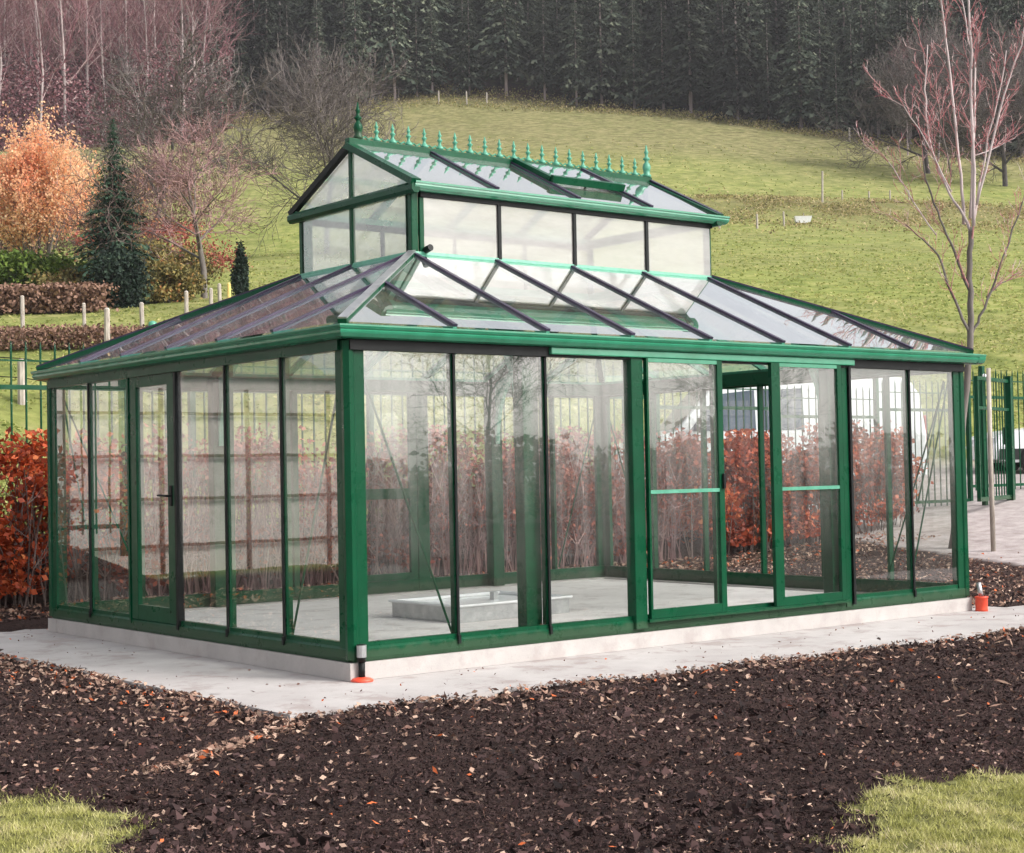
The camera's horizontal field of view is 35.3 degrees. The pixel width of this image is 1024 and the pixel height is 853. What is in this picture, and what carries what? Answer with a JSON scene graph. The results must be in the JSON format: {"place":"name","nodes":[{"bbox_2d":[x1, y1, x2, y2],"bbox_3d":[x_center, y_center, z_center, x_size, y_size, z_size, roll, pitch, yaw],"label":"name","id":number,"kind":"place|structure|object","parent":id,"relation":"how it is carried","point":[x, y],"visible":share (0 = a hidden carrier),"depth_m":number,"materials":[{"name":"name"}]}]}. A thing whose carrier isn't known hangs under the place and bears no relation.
{"place":"outdoors","nodes":[
{"label":"outdoors","id":0,"kind":"place"},
{"bbox_2d":[0,0,1023,852],"bbox_3d":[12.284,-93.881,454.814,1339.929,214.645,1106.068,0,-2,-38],"label":"ground","id":1,"kind":"structure","parent":0,"point":[508,128],"depth_m":36.37,"materials":[{"name":"green plant"}]},
{"bbox_2d":[0,0,61,102],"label":"bare forest tree","id":2,"kind":"object","parent":1,"relation":"on","point":[20,48],"visible":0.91,"depth_m":225.69,"materials":[{"name":"plant"}]},
{"bbox_2d":[0,247,91,286],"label":"green bush","id":3,"kind":"object","parent":1,"relation":"on","point":[15,264],"visible":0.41,"depth_m":67.33,"materials":[{"name":"green plant"}]},
{"bbox_2d":[1,0,91,144],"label":"bare forest tree","id":4,"kind":"object","parent":1,"relation":"on","point":[40,52],"visible":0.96,"depth_m":222.83,"materials":[{"name":"brown plant"}]},
{"bbox_2d":[0,0,103,127],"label":"bare forest tree","id":5,"kind":"object","parent":1,"relation":"on","point":[34,15],"visible":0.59,"depth_m":234.02,"materials":[{"name":"brown wood"}]},
{"bbox_2d":[0,101,105,256],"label":"orange tree","id":6,"kind":"object","parent":1,"relation":"on","point":[31,197],"visible":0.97,"depth_m":75.32,"materials":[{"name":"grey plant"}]},
{"bbox_2d":[0,280,119,314],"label":"clipped hedge","id":7,"kind":"object","parent":1,"relation":"on","point":[52,297],"visible":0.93,"depth_m":61.77,"materials":[{"name":"brown plant"}]},
{"bbox_2d":[26,265,93,285],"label":"green bush","id":8,"kind":"object","parent":1,"relation":"on","point":[70,274],"visible":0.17,"depth_m":66.62,"materials":[{"name":"green plant"}]},
{"bbox_2d":[1,0,136,147],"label":"bare forest tree","id":9,"kind":"object","parent":1,"relation":"on","point":[63,49],"visible":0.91,"depth_m":226.19,"materials":[{"name":"plant"}]},
{"bbox_2d":[0,427,168,609],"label":"beech hedge","id":10,"kind":"object","parent":1,"relation":"on","point":[17,544],"visible":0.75,"depth_m":16.76,"materials":[{"name":"red plant"}]},
{"bbox_2d":[29,0,143,139],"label":"bare forest tree","id":11,"kind":"object","parent":1,"relation":"on","point":[86,55],"visible":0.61,"depth_m":233.41,"materials":[{"name":"brown plant"}]},
{"bbox_2d":[0,322,202,350],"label":"clipped hedge","id":12,"kind":"object","parent":1,"relation":"on","point":[48,335],"visible":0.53,"depth_m":44.78,"materials":[{"name":"brown plant"}]},
{"bbox_2d":[55,0,150,135],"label":"bare forest tree","id":13,"kind":"object","parent":1,"relation":"on","point":[101,53],"visible":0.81,"depth_m":231.56,"materials":[{"name":"brown wood"}]},
{"bbox_2d":[49,136,180,280],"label":"bare fruit tree","id":14,"kind":"object","parent":1,"relation":"on","point":[81,224],"visible":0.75,"depth_m":66.54,"materials":[{"name":"brown plant"}]},
{"bbox_2d":[0,18,233,151],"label":"wood undergrowth","id":15,"kind":"object","parent":1,"relation":"on","point":[20,88],"visible":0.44,"depth_m":230.42,"materials":[{"name":"brown plant"}]},
{"bbox_2d":[67,119,169,304],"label":"young spruce","id":16,"kind":"object","parent":1,"relation":"on","point":[106,201],"visible":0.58,"depth_m":66.52,"materials":[{"name":"green plant"}]},
{"bbox_2d":[88,241,152,307],"bbox_3d":[-15.641,-6.022,64.166,2.803,2.820,2.493,0,-2,-38],"label":"dark evergreen bush","id":17,"kind":"object","parent":1,"relation":"on","point":[128,276],"visible":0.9,"depth_m":63.73,"materials":[{"name":"green plant"}]},
{"bbox_2d":[70,165,171,263],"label":"orange tipped shrub","id":18,"kind":"object","parent":1,"relation":"on","point":[155,215],"visible":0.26,"depth_m":67.75,"materials":[{"name":"grey plant"}]},
{"bbox_2d":[87,0,192,140],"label":"bare forest tree","id":19,"kind":"object","parent":1,"relation":"on","point":[143,37],"visible":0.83,"depth_m":231.34,"materials":[{"name":"brown wood"}]},
{"bbox_2d":[100,0,200,139],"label":"bare forest tree","id":20,"kind":"object","parent":1,"relation":"on","point":[150,28],"visible":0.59,"depth_m":235.33,"materials":[{"name":"brown plant"}]},
{"bbox_2d":[83,154,223,236],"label":"bare thicket","id":21,"kind":"object","parent":1,"relation":"on","point":[180,210],"visible":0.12,"depth_m":151.50,"materials":[{"name":"brown plant"}]},
{"bbox_2d":[58,210,252,272],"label":"bare thicket","id":22,"kind":"object","parent":1,"relation":"on","point":[220,256],"visible":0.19,"depth_m":93.01,"materials":[{"name":"red plant"}]},
{"bbox_2d":[44,94,289,298],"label":"bare fruit tree","id":23,"kind":"object","parent":1,"relation":"on","point":[196,233],"visible":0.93,"depth_m":67.05,"materials":[{"name":"brown plant"}]},
{"bbox_2d":[53,0,294,234],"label":"bare old tree","id":24,"kind":"object","parent":1,"relation":"on","point":[180,108],"visible":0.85,"depth_m":117.20,"materials":[{"name":"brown plant"}]},
{"bbox_2d":[141,256,209,302],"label":"olive shrub","id":25,"kind":"object","parent":1,"relation":"on","point":[182,278],"visible":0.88,"depth_m":65.97,"materials":[{"name":"green plant"}]},
{"bbox_2d":[139,0,225,140],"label":"bare forest tree","id":26,"kind":"object","parent":1,"relation":"on","point":[176,36],"visible":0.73,"depth_m":230.98,"materials":[{"name":"plant"}]},
{"bbox_2d":[154,240,225,284],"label":"olive shrub","id":27,"kind":"object","parent":1,"relation":"on","point":[211,271],"visible":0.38,"depth_m":74.29,"materials":[{"name":"green plant"}]},
{"bbox_2d":[145,0,255,133],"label":"bare forest tree","id":28,"kind":"object","parent":1,"relation":"on","point":[205,37],"visible":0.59,"depth_m":244.99,"materials":[{"name":"plant"}]},
{"bbox_2d":[148,0,252,110],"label":"bare forest tree","id":29,"kind":"object","parent":1,"relation":"on","point":[193,27],"visible":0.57,"depth_m":242.23,"materials":[{"name":"brown plant"}]},
{"bbox_2d":[229,238,250,295],"bbox_3d":[-10.483,-5.852,62.166,0.856,2.854,0.848,0,-2,-38],"label":"columnar evergreen","id":30,"kind":"object","parent":1,"relation":"on","point":[239,274],"visible":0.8,"depth_m":62.02,"materials":[{"name":"green plant"}]},
{"bbox_2d":[224,21,256,113],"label":"forest spruce","id":31,"kind":"object","parent":1,"relation":"on","point":[241,59],"visible":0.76,"depth_m":257.85,"materials":[{"name":"green plant"}]},
{"bbox_2d":[229,0,275,104],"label":"forest spruce","id":32,"kind":"object","parent":1,"relation":"on","point":[251,21],"visible":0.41,"depth_m":262.81,"materials":[{"name":"green plant"}]},
{"bbox_2d":[242,0,284,112],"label":"forest spruce","id":33,"kind":"object","parent":1,"relation":"on","point":[267,40],"visible":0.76,"depth_m":258.47,"materials":[{"name":"green plant"}]},
{"bbox_2d":[265,0,304,75],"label":"forest spruce","id":34,"kind":"object","parent":1,"relation":"on","point":[278,22],"visible":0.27,"depth_m":266.05,"materials":[{"name":"green plant"}]},
{"bbox_2d":[271,0,308,111],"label":"forest spruce","id":35,"kind":"object","parent":1,"relation":"on","point":[286,38],"visible":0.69,"depth_m":258.23,"materials":[{"name":"green plant"}]},
{"bbox_2d":[189,22,418,257],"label":"bare old tree","id":36,"kind":"object","parent":1,"relation":"on","point":[321,94],"visible":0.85,"depth_m":123.59,"materials":[{"name":"brown plant"}]},
{"bbox_2d":[294,0,338,86],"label":"forest spruce","id":37,"kind":"object","parent":1,"relation":"on","point":[309,11],"visible":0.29,"depth_m":266.66,"materials":[{"name":"green plant"}]},
{"bbox_2d":[300,0,338,97],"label":"forest spruce","id":38,"kind":"object","parent":1,"relation":"on","point":[316,14],"visible":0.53,"depth_m":259.02,"materials":[{"name":"green plant"}]},
{"bbox_2d":[326,0,367,85],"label":"forest spruce","id":39,"kind":"object","parent":1,"relation":"on","point":[342,23],"visible":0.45,"depth_m":265.93,"materials":[{"name":"green plant"}]},
{"bbox_2d":[334,0,381,105],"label":"forest spruce","id":40,"kind":"object","parent":1,"relation":"on","point":[355,25],"visible":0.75,"depth_m":258.61,"materials":[{"name":"green plant"}]},
{"bbox_2d":[339,0,407,83],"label":"forest spruce","id":41,"kind":"object","parent":1,"relation":"on","point":[368,7],"visible":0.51,"depth_m":268.88,"materials":[{"name":"green plant"}]},
{"bbox_2d":[366,0,426,98],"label":"forest spruce","id":42,"kind":"object","parent":1,"relation":"on","point":[393,7],"visible":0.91,"depth_m":259.75,"materials":[{"name":"green plant"}]},
{"bbox_2d":[101,422,708,596],"bbox_3d":[-1.027,0.929,20.172,8.999,1.960,2.080,0,-2,-38],"label":"beech hedge","id":43,"kind":"object","parent":1,"relation":"on","point":[252,547],"visible":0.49,"depth_m":19.41,"materials":[{"name":"red plant"}]},
{"bbox_2d":[397,4,439,96],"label":"forest spruce","id":44,"kind":"object","parent":1,"relation":"on","point":[417,63],"visible":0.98,"depth_m":260.48,"materials":[{"name":"green plant"}]},
{"bbox_2d":[404,0,456,68],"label":"forest spruce","id":45,"kind":"object","parent":1,"relation":"on","point":[437,7],"visible":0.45,"depth_m":267.09,"materials":[{"name":"green plant"}]},
{"bbox_2d":[418,0,451,90],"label":"forest spruce","id":46,"kind":"object","parent":1,"relation":"on","point":[431,54],"visible":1,"depth_m":261.46,"materials":[{"name":"green plant"}]},
{"bbox_2d":[438,0,484,79],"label":"forest spruce","id":47,"kind":"object","parent":1,"relation":"on","point":[449,65],"visible":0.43,"depth_m":266.39,"materials":[{"name":"green plant"}]},
{"bbox_2d":[449,0,487,94],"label":"forest spruce","id":48,"kind":"object","parent":1,"relation":"on","point":[470,80],"visible":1,"depth_m":260.04,"materials":[{"name":"green plant"}]},
{"bbox_2d":[465,0,537,79],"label":"forest spruce","id":49,"kind":"object","parent":1,"relation":"on","point":[483,28],"visible":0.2,"depth_m":266.03,"materials":[{"name":"green plant"}]},
{"bbox_2d":[472,0,537,95],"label":"forest spruce","id":50,"kind":"object","parent":1,"relation":"on","point":[506,35],"visible":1,"depth_m":258.37,"materials":[{"name":"green plant"}]},
{"bbox_2d":[1,0,1021,102],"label":"forest","id":51,"kind":"object","parent":1,"relation":"on","point":[884,7],"visible":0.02,"depth_m":272.70,"materials":[{"name":"plant"}]},
{"bbox_2d":[0,545,1023,852],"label":"bark mulch","id":52,"kind":"object","parent":1,"relation":"on","point":[326,839],"visible":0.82,"depth_m":7.69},
{"bbox_2d":[0,766,1023,852],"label":"lawn grass","id":53,"kind":"structure","parent":1,"relation":"on","point":[995,830],"depth_m":6.32,"materials":[{"name":"green plant"}]},
{"bbox_2d":[0,341,1023,536],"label":"steel fence","id":54,"kind":"object","parent":1,"relation":"on","point":[191,402],"visible":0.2,"depth_m":22.43,"materials":[{"name":"green metal"}]},
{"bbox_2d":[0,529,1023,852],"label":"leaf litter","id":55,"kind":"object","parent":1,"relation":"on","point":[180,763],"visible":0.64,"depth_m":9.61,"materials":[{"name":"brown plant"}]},
{"bbox_2d":[520,0,564,100],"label":"forest spruce","id":56,"kind":"object","parent":1,"relation":"on","point":[543,79],"visible":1,"depth_m":255.53,"materials":[{"name":"green plant"}]},
{"bbox_2d":[524,0,562,90],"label":"forest spruce","id":57,"kind":"object","parent":1,"relation":"on","point":[554,22],"visible":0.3,"depth_m":260.12,"materials":[{"name":"green plant"}]},
{"bbox_2d":[551,0,592,88],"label":"forest spruce","id":58,"kind":"object","parent":1,"relation":"on","point":[581,21],"visible":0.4,"depth_m":258.89,"materials":[{"name":"green plant"}]},
{"bbox_2d":[552,0,596,104],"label":"forest spruce","id":59,"kind":"object","parent":1,"relation":"on","point":[573,66],"visible":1,"depth_m":253.16,"materials":[{"name":"green plant"}]},
{"bbox_2d":[568,0,637,104],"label":"forest spruce","id":60,"kind":"object","parent":1,"relation":"on","point":[601,55],"visible":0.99,"depth_m":253.03,"materials":[{"name":"green plant"}]},
{"bbox_2d":[586,0,646,91],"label":"forest spruce","id":61,"kind":"object","parent":1,"relation":"on","point":[615,32],"visible":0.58,"depth_m":256.81,"materials":[{"name":"green plant"}]},
{"bbox_2d":[212,82,1023,163],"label":"forest edge scrub","id":62,"kind":"object","parent":1,"relation":"on","point":[770,125],"visible":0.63,"depth_m":246.65,"materials":[{"name":"brown plant"}]},
{"bbox_2d":[615,1,651,108],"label":"forest spruce","id":63,"kind":"object","parent":1,"relation":"on","point":[635,81],"visible":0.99,"depth_m":251.57,"materials":[{"name":"green plant"}]},
{"bbox_2d":[618,0,655,72],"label":"forest spruce","id":64,"kind":"object","parent":1,"relation":"on","point":[643,6],"visible":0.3,"depth_m":263.59,"materials":[{"name":"green plant"}]},
{"bbox_2d":[636,0,685,111],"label":"forest spruce","id":65,"kind":"object","parent":1,"relation":"on","point":[658,84],"visible":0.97,"depth_m":248.75,"materials":[{"name":"green plant"}]},
{"bbox_2d":[639,0,701,93],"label":"forest spruce","id":66,"kind":"object","parent":1,"relation":"on","point":[670,10],"visible":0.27,"depth_m":255.59,"materials":[{"name":"green plant"}]},
{"bbox_2d":[658,0,716,113],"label":"forest spruce","id":67,"kind":"object","parent":1,"relation":"on","point":[687,47],"visible":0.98,"depth_m":247.34,"materials":[{"name":"green plant"}]},
{"bbox_2d":[704,0,771,119],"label":"forest spruce","id":68,"kind":"object","parent":1,"relation":"on","point":[742,100],"visible":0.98,"depth_m":240.44,"materials":[{"name":"green plant"}]},
{"bbox_2d":[656,428,820,558],"bbox_3d":[3.491,0.939,23.399,3.448,1.898,1.858,0,-2,-38],"label":"beech hedge","id":69,"kind":"object","parent":1,"relation":"on","point":[741,468],"visible":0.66,"depth_m":23.18,"materials":[{"name":"red plant"}]},
{"bbox_2d":[708,0,784,114],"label":"forest spruce","id":70,"kind":"object","parent":1,"relation":"on","point":[751,22],"visible":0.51,"depth_m":245.00,"materials":[{"name":"green plant"}]},
{"bbox_2d":[749,13,785,121],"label":"forest spruce","id":71,"kind":"object","parent":1,"relation":"on","point":[768,106],"visible":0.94,"depth_m":239.17,"materials":[{"name":"green plant"}]},
{"bbox_2d":[611,377,926,502],"bbox_3d":[4.723,0.257,30.980,6.048,2.343,2.598,-1,-2,-7],"label":"white van","id":72,"kind":"object","parent":1,"relation":"on","point":[866,384],"visible":0.12,"depth_m":30.14,"materials":[{"name":"paint"}]},
{"bbox_2d":[752,0,794,110],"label":"forest spruce","id":73,"kind":"object","parent":1,"relation":"on","point":[777,31],"visible":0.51,"depth_m":249.07,"materials":[{"name":"green plant"}]},
{"bbox_2d":[772,0,829,129],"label":"forest spruce","id":74,"kind":"object","parent":1,"relation":"on","point":[800,89],"visible":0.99,"depth_m":233.51,"materials":[{"name":"green plant"}]},
{"bbox_2d":[770,0,838,96],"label":"forest spruce","id":75,"kind":"object","parent":1,"relation":"on","point":[810,19],"visible":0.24,"depth_m":245.69,"materials":[{"name":"green plant"}]},
{"bbox_2d":[603,181,1023,238],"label":"bank undergrowth","id":76,"kind":"object","parent":1,"relation":"on","point":[801,199],"visible":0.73,"depth_m":147.77,"materials":[{"name":"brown plant"}]},
{"bbox_2d":[790,0,846,117],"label":"forest spruce","id":77,"kind":"object","parent":1,"relation":"on","point":[819,38],"visible":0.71,"depth_m":238.02,"materials":[{"name":"green plant"}]},
{"bbox_2d":[815,35,862,132],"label":"forest spruce","id":78,"kind":"object","parent":1,"relation":"on","point":[836,101],"visible":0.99,"depth_m":229.99,"materials":[{"name":"green plant"}]},
{"bbox_2d":[824,0,859,107],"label":"forest spruce","id":79,"kind":"object","parent":1,"relation":"on","point":[841,27],"visible":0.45,"depth_m":244.49,"materials":[{"name":"green plant"}]},
{"bbox_2d":[825,15,862,127],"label":"forest spruce","id":80,"kind":"object","parent":1,"relation":"on","point":[850,76],"visible":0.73,"depth_m":235.61,"materials":[{"name":"green plant"}]},
{"bbox_2d":[838,0,878,96],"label":"forest spruce","id":81,"kind":"object","parent":1,"relation":"on","point":[860,16],"visible":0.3,"depth_m":240.47,"materials":[{"name":"green plant"}]},
{"bbox_2d":[785,419,933,540],"bbox_3d":[5.337,0.829,25.019,2.804,1.880,1.560,0,-2,-38],"label":"beech hedge","id":82,"kind":"object","parent":1,"relation":"on","point":[869,472],"visible":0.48,"depth_m":24.99,"materials":[{"name":"red plant"}]},
{"bbox_2d":[840,0,895,136],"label":"forest spruce","id":83,"kind":"object","parent":1,"relation":"on","point":[876,29],"visible":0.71,"depth_m":227.83,"materials":[{"name":"green plant"}]},
{"bbox_2d":[849,0,891,134],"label":"forest spruce","id":84,"kind":"object","parent":1,"relation":"on","point":[870,122],"visible":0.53,"depth_m":230.11,"materials":[{"name":"green plant"}]},
{"bbox_2d":[871,0,922,137],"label":"forest spruce","id":85,"kind":"object","parent":1,"relation":"on","point":[895,17],"visible":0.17,"depth_m":227.31,"materials":[{"name":"green plant"}]},
{"bbox_2d":[877,0,940,143],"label":"forest spruce","id":86,"kind":"object","parent":1,"relation":"on","point":[906,10],"visible":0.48,"depth_m":221.45,"materials":[{"name":"green plant"}]},
{"bbox_2d":[813,3,1023,176],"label":"bare hillside tree","id":87,"kind":"object","parent":1,"relation":"on","point":[910,66],"visible":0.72,"depth_m":188.72,"materials":[{"name":"brown plant"}]},
{"bbox_2d":[856,0,1023,548],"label":"young birch","id":88,"kind":"object","parent":1,"relation":"on","point":[970,327],"visible":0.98,"depth_m":22.67,"materials":[{"name":"brown plant"}]},
{"bbox_2d":[889,9,1023,186],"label":"bare hillside tree","id":89,"kind":"object","parent":1,"relation":"on","point":[981,103],"visible":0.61,"depth_m":178.29,"materials":[{"name":"brown plant"}]},
{"bbox_2d":[952,0,1004,146],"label":"forest spruce","id":90,"kind":"object","parent":1,"relation":"on","point":[980,12],"visible":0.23,"depth_m":218.79,"materials":[{"name":"green plant"}]},
{"bbox_2d":[986,368,995,551],"bbox_3d":[6.535,0.500,21.988,0.073,2.600,0.068,0,-2,-38],"label":"tree stake","id":91,"kind":"object","parent":1,"relation":"on","point":[990,468],"visible":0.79,"depth_m":21.96,"materials":[{"name":"wood"}]},
{"bbox_2d":[974,371,1015,501],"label":"steel gate","id":92,"kind":"structure","parent":1,"relation":"on","point":[1008,431],"depth_m":27.07,"materials":[{"name":"green metal"}]},
{"bbox_2d":[972,428,1023,470],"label":"white car","id":93,"kind":"object","parent":1,"relation":"on","point":[1016,434],"visible":0.3,"depth_m":32.55,"materials":[{"name":"paint"}]},
{"bbox_2d":[986,0,1023,157],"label":"forest spruce","id":94,"kind":"object","parent":1,"relation":"on","point":[1014,141],"visible":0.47,"depth_m":208.05,"materials":[{"name":"green plant"}]},
{"bbox_2d":[0,605,1023,720],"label":"concrete paving","id":95,"kind":"structure","parent":0,"point":[206,677],"depth_m":11.55,"materials":[{"name":"grey concrete"}]},
{"bbox_2d":[30,102,985,681],"bbox_3d":[0.006,-0.506,14.831,7.059,4.568,5.268,0,-2,-38],"label":"greenhouse","id":96,"kind":"object","parent":95,"relation":"on","point":[532,310],"visible":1,"depth_m":13.65,"materials":[{"name":"metal"}]},
{"bbox_2d":[129,372,175,623],"bbox_3d":[-2.913,0.574,12.992,0.106,1.990,0.810,0,-2,-38],"label":"hinged door","id":97,"kind":"structure","parent":96,"relation":"in","point":[141,611],"depth_m":13.20,"materials":[{"name":"green paint"}]},
{"bbox_2d":[366,393,418,581],"bbox_3d":[-1.303,0.628,16.909,0.718,1.970,0.038,0,-2,-38],"label":"sliding door","id":98,"kind":"structure","parent":96,"relation":"in","point":[410,492],"depth_m":17.07,"materials":[{"name":"green paint"}]},
{"bbox_2d":[388,590,572,622],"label":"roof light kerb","id":99,"kind":"structure","parent":96,"relation":"on","point":[487,606],"depth_m":13.92,"materials":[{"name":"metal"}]},
{"bbox_2d":[643,358,727,618],"bbox_3d":[1.368,0.473,12.587,0.825,1.996,0.060,0,-2,-38],"label":"sliding door","id":100,"kind":"structure","parent":96,"relation":"in","point":[722,606],"depth_m":12.69,"materials":[{"name":"green paint"}]},
{"bbox_2d":[768,363,846,606],"bbox_3d":[2.476,0.475,13.479,0.870,1.996,0.036,0,-2,-38],"label":"sliding door","id":101,"kind":"structure","parent":96,"relation":"in","point":[777,490],"depth_m":13.26,"materials":[{"name":"green paint"}]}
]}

